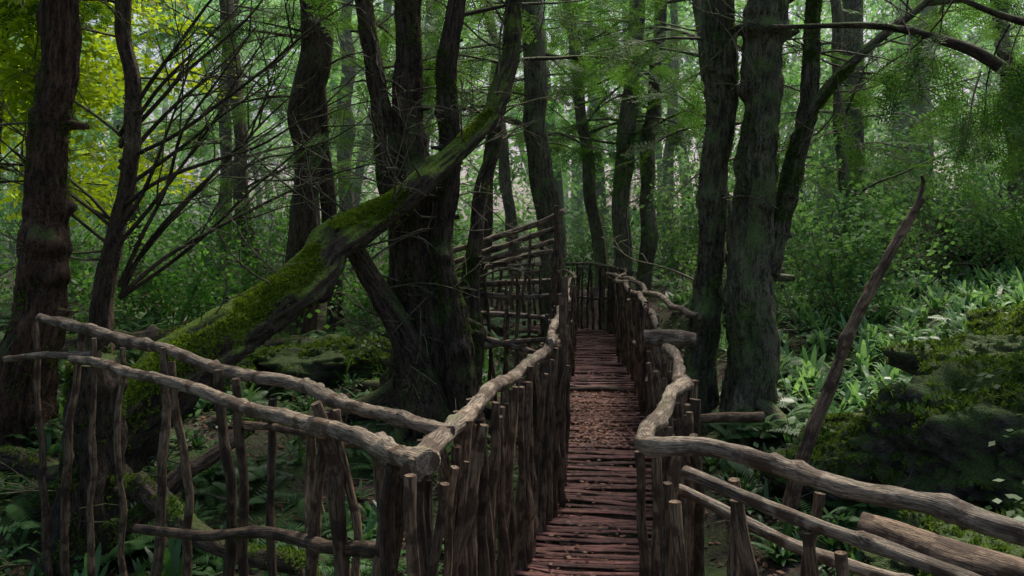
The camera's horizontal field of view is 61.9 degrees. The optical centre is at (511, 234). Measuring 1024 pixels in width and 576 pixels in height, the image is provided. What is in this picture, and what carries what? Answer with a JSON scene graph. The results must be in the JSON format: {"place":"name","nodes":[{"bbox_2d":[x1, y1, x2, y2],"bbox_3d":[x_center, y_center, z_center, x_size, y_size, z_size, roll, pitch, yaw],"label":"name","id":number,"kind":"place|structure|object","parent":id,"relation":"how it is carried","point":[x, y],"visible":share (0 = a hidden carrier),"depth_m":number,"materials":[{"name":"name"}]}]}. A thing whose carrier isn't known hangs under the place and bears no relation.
{"place":"outdoors","nodes":[
{"label":"outdoors","id":0,"kind":"place"},
{"bbox_2d":[0,209,1021,575],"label":"ground","id":1,"kind":"structure","parent":0,"point":[256,443],"depth_m":6.98,"materials":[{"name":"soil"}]},
{"bbox_2d":[0,517,24,575],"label":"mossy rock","id":2,"kind":"object","parent":1,"relation":"on","point":[12,529],"visible":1,"depth_m":5.06,"materials":[{"name":"green plant"}]},
{"bbox_2d":[0,0,89,487],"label":"beech tree","id":3,"kind":"object","parent":1,"relation":"on","point":[43,272],"visible":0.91,"depth_m":6.86,"materials":[{"name":"brown plant"}]},
{"bbox_2d":[0,65,111,206],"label":"yew tree","id":4,"kind":"object","parent":1,"relation":"on","point":[8,185],"visible":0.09,"depth_m":13.52,"materials":[{"name":"green plant"}]},
{"bbox_2d":[34,344,132,575],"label":"mossy stump","id":5,"kind":"object","parent":1,"relation":"on","point":[108,382],"visible":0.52,"depth_m":5.20,"materials":[{"name":"brown plant"}]},
{"bbox_2d":[0,173,202,318],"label":"leafy shrub","id":6,"kind":"object","parent":1,"relation":"on","point":[86,243],"visible":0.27,"depth_m":12.26,"materials":[{"name":"green plant"}]},
{"bbox_2d":[0,0,252,249],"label":"beech sapling","id":7,"kind":"object","parent":1,"relation":"on","point":[16,97],"visible":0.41,"depth_m":8.99,"materials":[{"name":"green plant"}]},
{"bbox_2d":[68,219,241,329],"bbox_3d":[-4.853,0.752,11.487,2.268,1.955,2.204,0,0,-22],"label":"leafy shrub","id":8,"kind":"object","parent":1,"relation":"on","point":[183,305],"visible":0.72,"depth_m":11.35,"materials":[{"name":"green plant"}]},
{"bbox_2d":[0,444,323,575],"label":"fallen mossy log","id":9,"kind":"object","parent":1,"relation":"on","point":[141,487],"visible":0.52,"depth_m":5.06,"materials":[{"name":"green plant"}]},
{"bbox_2d":[89,0,240,296],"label":"yew tree","id":10,"kind":"object","parent":1,"relation":"on","point":[134,217],"visible":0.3,"depth_m":14.31,"materials":[{"name":"green plant"}]},
{"bbox_2d":[99,418,257,538],"bbox_3d":[-2.046,1.511,5.332,0.972,0.653,0.208,0,0,-35],"label":"fallen mossy log","id":11,"kind":"object","parent":1,"relation":"on","point":[140,513],"visible":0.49,"depth_m":5.25,"materials":[{"name":"brown wood"}]},
{"bbox_2d":[61,324,315,358],"bbox_3d":[-4.111,1.315,9.787,3.981,0.598,0.734,0,0,0],"label":"fallen mossy log","id":12,"kind":"object","parent":1,"relation":"on","point":[153,332],"visible":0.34,"depth_m":9.63,"materials":[{"name":"green plant"}]},
{"bbox_2d":[102,163,287,297],"bbox_3d":[-5.657,-0.055,16.340,3.603,2.519,3.480,0,0,0],"label":"leafy shrub","id":13,"kind":"object","parent":1,"relation":"on","point":[209,239],"visible":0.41,"depth_m":15.69,"materials":[{"name":"green plant"}]},
{"bbox_2d":[0,307,406,575],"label":"fern plants","id":14,"kind":"object","parent":1,"relation":"on","point":[139,542],"visible":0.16,"depth_m":6.17,"materials":[{"name":"green plant"}]},
{"bbox_2d":[132,345,286,403],"bbox_3d":[-3.051,1.560,8.512,1.877,0.985,1.616,0,0,0],"label":"mossy rock","id":15,"kind":"object","parent":1,"relation":"on","point":[246,362],"visible":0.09,"depth_m":8.43,"materials":[{"name":"green plant"}]},
{"bbox_2d":[0,0,432,354],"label":"yew tree","id":16,"kind":"object","parent":1,"relation":"on","point":[131,140],"visible":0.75,"depth_m":7.47,"materials":[{"name":"brown plant"}]},
{"bbox_2d":[2,313,454,575],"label":"rustic fence","id":17,"kind":"object","parent":1,"relation":"on","point":[334,437],"visible":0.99,"depth_m":3.96,"materials":[{"name":"brown wood"}]},
{"bbox_2d":[116,0,347,275],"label":"yew tree","id":18,"kind":"object","parent":1,"relation":"on","point":[228,149],"visible":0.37,"depth_m":17.99,"materials":[{"name":"green plant"}]},
{"bbox_2d":[99,0,367,285],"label":"yew tree","id":19,"kind":"object","parent":1,"relation":"on","point":[240,171],"visible":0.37,"depth_m":15.86,"materials":[{"name":"green plant"}]},
{"bbox_2d":[0,322,525,575],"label":"hart tongue ferns","id":20,"kind":"object","parent":1,"relation":"on","point":[172,564],"visible":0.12,"depth_m":6.08,"materials":[{"name":"green plant"}]},
{"bbox_2d":[198,191,357,311],"bbox_3d":[-3.700,0.359,14.055,2.729,2.179,3.577,0,0,-16],"label":"leafy shrub","id":21,"kind":"object","parent":1,"relation":"on","point":[283,228],"visible":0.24,"depth_m":13.66,"materials":[{"name":"green plant"}]},
{"bbox_2d":[137,0,442,333],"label":"yew tree","id":22,"kind":"object","parent":1,"relation":"on","point":[330,209],"visible":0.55,"depth_m":11.69,"materials":[{"name":"green plant"}]},
{"bbox_2d":[143,0,438,338],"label":"yew tree","id":23,"kind":"object","parent":1,"relation":"on","point":[311,61],"visible":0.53,"depth_m":11.77,"materials":[{"name":"brown plant"}]},
{"bbox_2d":[32,0,592,506],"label":"leaning mossy tree","id":24,"kind":"object","parent":1,"relation":"on","point":[236,328],"visible":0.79,"depth_m":6.82,"materials":[{"name":"green plant"}]},
{"bbox_2d":[248,319,391,398],"bbox_3d":[-2.052,1.332,9.250,2.146,1.088,1.780,0,0,0],"label":"mossy rock","id":25,"kind":"object","parent":1,"relation":"on","point":[336,352],"visible":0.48,"depth_m":8.71,"materials":[{"name":"green stone"}]},
{"bbox_2d":[269,0,395,273],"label":"yew tree","id":26,"kind":"object","parent":1,"relation":"on","point":[349,121],"visible":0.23,"depth_m":20.01,"materials":[{"name":"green plant"}]},
{"bbox_2d":[295,0,497,162],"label":"yew tree","id":27,"kind":"object","parent":1,"relation":"on","point":[433,128],"visible":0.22,"depth_m":15.72,"materials":[{"name":"green plant"}]},
{"bbox_2d":[306,214,488,335],"bbox_3d":[-1.519,0.680,11.698,2.432,2.026,2.522,0,0,0],"label":"leafy shrub","id":28,"kind":"object","parent":1,"relation":"on","point":[365,301],"visible":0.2,"depth_m":11.36,"materials":[{"name":"green plant"}]},
{"bbox_2d":[343,207,467,273],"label":"leafy shrub","id":29,"kind":"object","parent":1,"relation":"on","point":[462,241],"visible":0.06,"depth_m":16.97,"materials":[{"name":"green plant"}]},
{"bbox_2d":[254,0,686,454],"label":"yew tree","id":30,"kind":"object","parent":1,"relation":"on","point":[427,308],"visible":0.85,"depth_m":7.82,"materials":[{"name":"brown plant"}]},
{"bbox_2d":[366,8,591,319],"bbox_3d":[-0.146,-3.335,13.354,4.917,9.871,3.663,0,0,0],"label":"yew tree","id":31,"kind":"object","parent":1,"relation":"on","point":[489,219],"visible":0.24,"depth_m":13.28,"materials":[{"name":"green plant"}]},
{"bbox_2d":[399,267,576,575],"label":"rustic fence","id":32,"kind":"object","parent":1,"relation":"on","point":[478,504],"visible":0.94,"depth_m":3.82,"materials":[{"name":"brown wood"}]},
{"bbox_2d":[453,205,565,405],"bbox_3d":[-0.065,0.824,8.631,1.260,2.227,0.293,0,0,16],"label":"branch railing","id":33,"kind":"object","parent":1,"relation":"on","point":[506,343],"visible":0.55,"depth_m":8.59,"materials":[{"name":"brown wood"}]},
{"bbox_2d":[0,225,1019,575],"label":"ivy groundcover","id":34,"kind":"object","parent":1,"relation":"on","point":[16,481],"visible":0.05,"depth_m":7.98,"materials":[{"name":"green plant"}]},
{"bbox_2d":[0,233,1022,575],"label":"fallen twigs","id":35,"kind":"object","parent":1,"relation":"on","point":[488,447],"visible":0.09,"depth_m":6.81,"materials":[{"name":"brown wood"}]},
{"bbox_2d":[0,0,1023,267],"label":"distant trees","id":36,"kind":"object","parent":1,"relation":"on","point":[574,186],"visible":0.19,"depth_m":25.27,"materials":[{"name":"green plant"}]},
{"bbox_2d":[0,225,1023,351],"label":"undergrowth","id":37,"kind":"object","parent":1,"relation":"on","point":[142,323],"visible":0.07,"depth_m":13.03,"materials":[{"name":"green plant"}]},
{"bbox_2d":[426,0,599,276],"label":"yew tree","id":38,"kind":"object","parent":1,"relation":"on","point":[504,181],"visible":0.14,"depth_m":17.95,"materials":[{"name":"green plant"}]},
{"bbox_2d":[369,0,675,349],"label":"yew tree","id":39,"kind":"object","parent":1,"relation":"on","point":[545,194],"visible":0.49,"depth_m":12.91,"materials":[{"name":"brown plant"}]},
{"bbox_2d":[500,201,639,283],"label":"leafy shrub","id":40,"kind":"object","parent":1,"relation":"on","point":[586,243],"visible":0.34,"depth_m":17.64,"materials":[{"name":"green plant"}]},
{"bbox_2d":[501,324,652,575],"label":"wooden footbridge","id":41,"kind":"object","parent":1,"relation":"on","point":[605,389],"visible":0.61,"depth_m":5.87,"materials":[{"name":"red wood"}]},
{"bbox_2d":[491,262,701,468],"bbox_3d":[1.260,1.222,10.809,1.938,1.506,9.658,0,0,-9],"label":"rustic fence","id":42,"kind":"object","parent":41,"relation":"attached to","point":[632,321],"visible":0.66,"depth_m":10.32,"materials":[{"name":"brown wood"}]},
{"bbox_2d":[467,0,703,287],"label":"yew tree","id":43,"kind":"object","parent":1,"relation":"on","point":[595,223],"visible":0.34,"depth_m":15.92,"materials":[{"name":"plant"}]},
{"bbox_2d":[511,0,743,311],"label":"yew tree","id":44,"kind":"object","parent":1,"relation":"on","point":[620,204],"visible":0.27,"depth_m":15.25,"materials":[{"name":"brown plant"}]},
{"bbox_2d":[566,2,739,271],"bbox_3d":[3.226,-3.206,20.681,4.293,8.855,4.494,0,0,0],"label":"yew tree","id":45,"kind":"object","parent":1,"relation":"on","point":[674,16],"visible":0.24,"depth_m":20.15,"materials":[{"name":"plant"}]},
{"bbox_2d":[513,0,797,299],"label":"yew tree","id":46,"kind":"object","parent":1,"relation":"on","point":[648,245],"visible":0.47,"depth_m":15.42,"materials":[{"name":"brown plant"}]},
{"bbox_2d":[607,153,733,286],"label":"leafy shrub","id":47,"kind":"object","parent":1,"relation":"on","point":[684,222],"visible":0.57,"depth_m":16.30,"materials":[{"name":"green plant"}]},
{"bbox_2d":[546,0,846,265],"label":"yew tree","id":48,"kind":"object","parent":1,"relation":"on","point":[679,32],"visible":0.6,"depth_m":13.04,"materials":[{"name":"green plant"}]},
{"bbox_2d":[631,164,809,314],"bbox_3d":[3.357,0.168,13.416,2.733,2.902,2.889,0,0,21],"label":"leafy shrub","id":49,"kind":"object","parent":1,"relation":"on","point":[776,289],"visible":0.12,"depth_m":13.49,"materials":[{"name":"green plant"}]},
{"bbox_2d":[702,406,885,575],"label":"hart tongue ferns","id":50,"kind":"object","parent":1,"relation":"on","point":[782,555],"visible":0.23,"depth_m":5.58,"materials":[{"name":"green plant"}]},
{"bbox_2d":[574,0,1023,470],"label":"yew tree","id":51,"kind":"object","parent":1,"relation":"on","point":[760,235],"visible":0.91,"depth_m":7.93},
{"bbox_2d":[748,416,881,513],"bbox_3d":[2.410,1.675,6.084,1.551,0.747,1.024,0,0,0],"label":"mossy rock","id":52,"kind":"object","parent":1,"relation":"on","point":[833,454],"visible":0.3,"depth_m":5.82,"materials":[{"name":"green plant"}]},
{"bbox_2d":[633,329,1023,575],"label":"rustic fence","id":53,"kind":"object","parent":1,"relation":"on","point":[672,443],"visible":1,"depth_m":2.77,"materials":[{"name":"brown wood"}]},
{"bbox_2d":[653,225,1023,426],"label":"hart tongue ferns","id":54,"kind":"object","parent":1,"relation":"on","point":[856,390],"visible":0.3,"depth_m":10.15,"materials":[{"name":"green plant"}]},
{"bbox_2d":[776,107,917,250],"bbox_3d":[6.258,-1.137,15.832,3.709,3.274,3.608,0,0,-21],"label":"leafy shrub","id":55,"kind":"object","parent":1,"relation":"on","point":[817,126],"visible":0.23,"depth_m":15.83,"materials":[{"name":"green plant"}]},
{"bbox_2d":[736,0,961,249],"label":"yew tree","id":56,"kind":"object","parent":1,"relation":"on","point":[852,5],"visible":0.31,"depth_m":16.04,"materials":[{"name":"green plant"}]},
{"bbox_2d":[782,174,925,509],"bbox_3d":[1.996,0.637,5.013,0.869,1.984,0.116,0,0,-4],"label":"leaning dead pole","id":57,"kind":"object","parent":1,"relation":"on","point":[793,490],"visible":0.93,"depth_m":4.99,"materials":[{"name":"brown wood"}]},
{"bbox_2d":[703,307,1011,575],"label":"fern plants","id":58,"kind":"object","parent":1,"relation":"on","point":[763,431],"visible":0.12,"depth_m":7.33,"materials":[{"name":"green plant"}]},
{"bbox_2d":[776,130,955,326],"bbox_3d":[4.171,0.000,11.060,2.625,2.622,2.582,0,0,0],"label":"leafy shrub","id":59,"kind":"object","parent":1,"relation":"on","point":[824,273],"visible":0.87,"depth_m":10.65,"materials":[{"name":"green plant"}]},
{"bbox_2d":[737,0,1000,273],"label":"yew tree","id":60,"kind":"object","parent":1,"relation":"on","point":[837,33],"visible":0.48,"depth_m":13.24,"materials":[{"name":"green plant"}]},
{"bbox_2d":[795,149,990,285],"bbox_3d":[5.497,-0.109,12.367,2.640,2.354,2.892,0,0,0],"label":"leafy shrub","id":61,"kind":"object","parent":1,"relation":"on","point":[876,210],"visible":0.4,"depth_m":12.32,"materials":[{"name":"green plant"}]},
{"bbox_2d":[807,341,1023,517],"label":"mossy rock","id":62,"kind":"object","parent":1,"relation":"on","point":[950,426],"visible":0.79,"depth_m":5.51,"materials":[{"name":"green stone"}]},
{"bbox_2d":[823,410,862,425],"bbox_3d":[3.257,1.457,6.489,1.834,0.317,0.417,0,0,28],"label":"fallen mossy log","id":63,"kind":"object","parent":62,"relation":"on","point":[840,417],"visible":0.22,"depth_m":6.84,"materials":[{"name":"green plant"}]},
{"bbox_2d":[831,0,1000,226],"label":"yew tree","id":64,"kind":"object","parent":1,"relation":"on","point":[927,104],"visible":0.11,"depth_m":19.90,"materials":[{"name":"green plant"}]},
{"bbox_2d":[842,478,1023,575],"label":"leafy plants","id":65,"kind":"object","parent":1,"relation":"on","point":[930,523],"visible":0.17,"depth_m":4.78,"materials":[{"name":"green plant"}]},
{"bbox_2d":[846,115,1023,229],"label":"leafy shrub","id":66,"kind":"object","parent":1,"relation":"on","point":[893,170],"visible":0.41,"depth_m":14.89,"materials":[{"name":"green plant"}]},
{"bbox_2d":[857,0,1023,202],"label":"yew tree","id":67,"kind":"object","parent":1,"relation":"on","point":[1003,52],"visible":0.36,"depth_m":14.35,"materials":[{"name":"green plant"}]},
{"bbox_2d":[872,159,1023,294],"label":"leafy shrub","id":68,"kind":"object","parent":1,"relation":"on","point":[966,253],"visible":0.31,"depth_m":12.73,"materials":[{"name":"green plant"}]},
{"bbox_2d":[882,299,1023,375],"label":"mossy rock","id":69,"kind":"object","parent":1,"relation":"on","point":[917,357],"visible":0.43,"depth_m":6.94,"materials":[{"name":"green stone"}]},
{"bbox_2d":[911,96,1007,225],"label":"leafy shrub","id":70,"kind":"object","parent":1,"relation":"on","point":[984,177],"visible":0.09,"depth_m":15.77,"materials":[{"name":"green plant"}]},
{"bbox_2d":[910,147,1023,274],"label":"leafy shrub","id":71,"kind":"object","parent":1,"relation":"on","point":[996,236],"visible":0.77,"depth_m":12.05,"materials":[{"name":"green plant"}]},
{"bbox_2d":[918,196,1023,262],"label":"leafy shrub","id":72,"kind":"object","parent":1,"relation":"on","point":[946,226],"visible":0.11,"depth_m":13.04,"materials":[{"name":"green plant"}]},
{"bbox_2d":[962,287,1023,333],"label":"mossy rock","id":73,"kind":"object","parent":1,"relation":"on","point":[998,315],"visible":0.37,"depth_m":8.14,"materials":[{"name":"green plant"}]},
{"bbox_2d":[992,479,1023,554],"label":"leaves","id":74,"kind":"object","parent":1,"relation":"on","point":[1012,512],"visible":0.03,"depth_m":4.59,"materials":[{"name":"green plant"}]},
{"bbox_2d":[2,0,1023,220],"label":"sky","id":75,"kind":"structure","parent":0,"point":[463,174],"materials":[{"name":"white"}]},
{"bbox_2d":[772,0,1023,266],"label":"yew bough","id":76,"kind":"object","parent":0,"point":[1009,73],"visible":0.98,"depth_m":6.78,"materials":[{"name":"green plant"}]}
]}

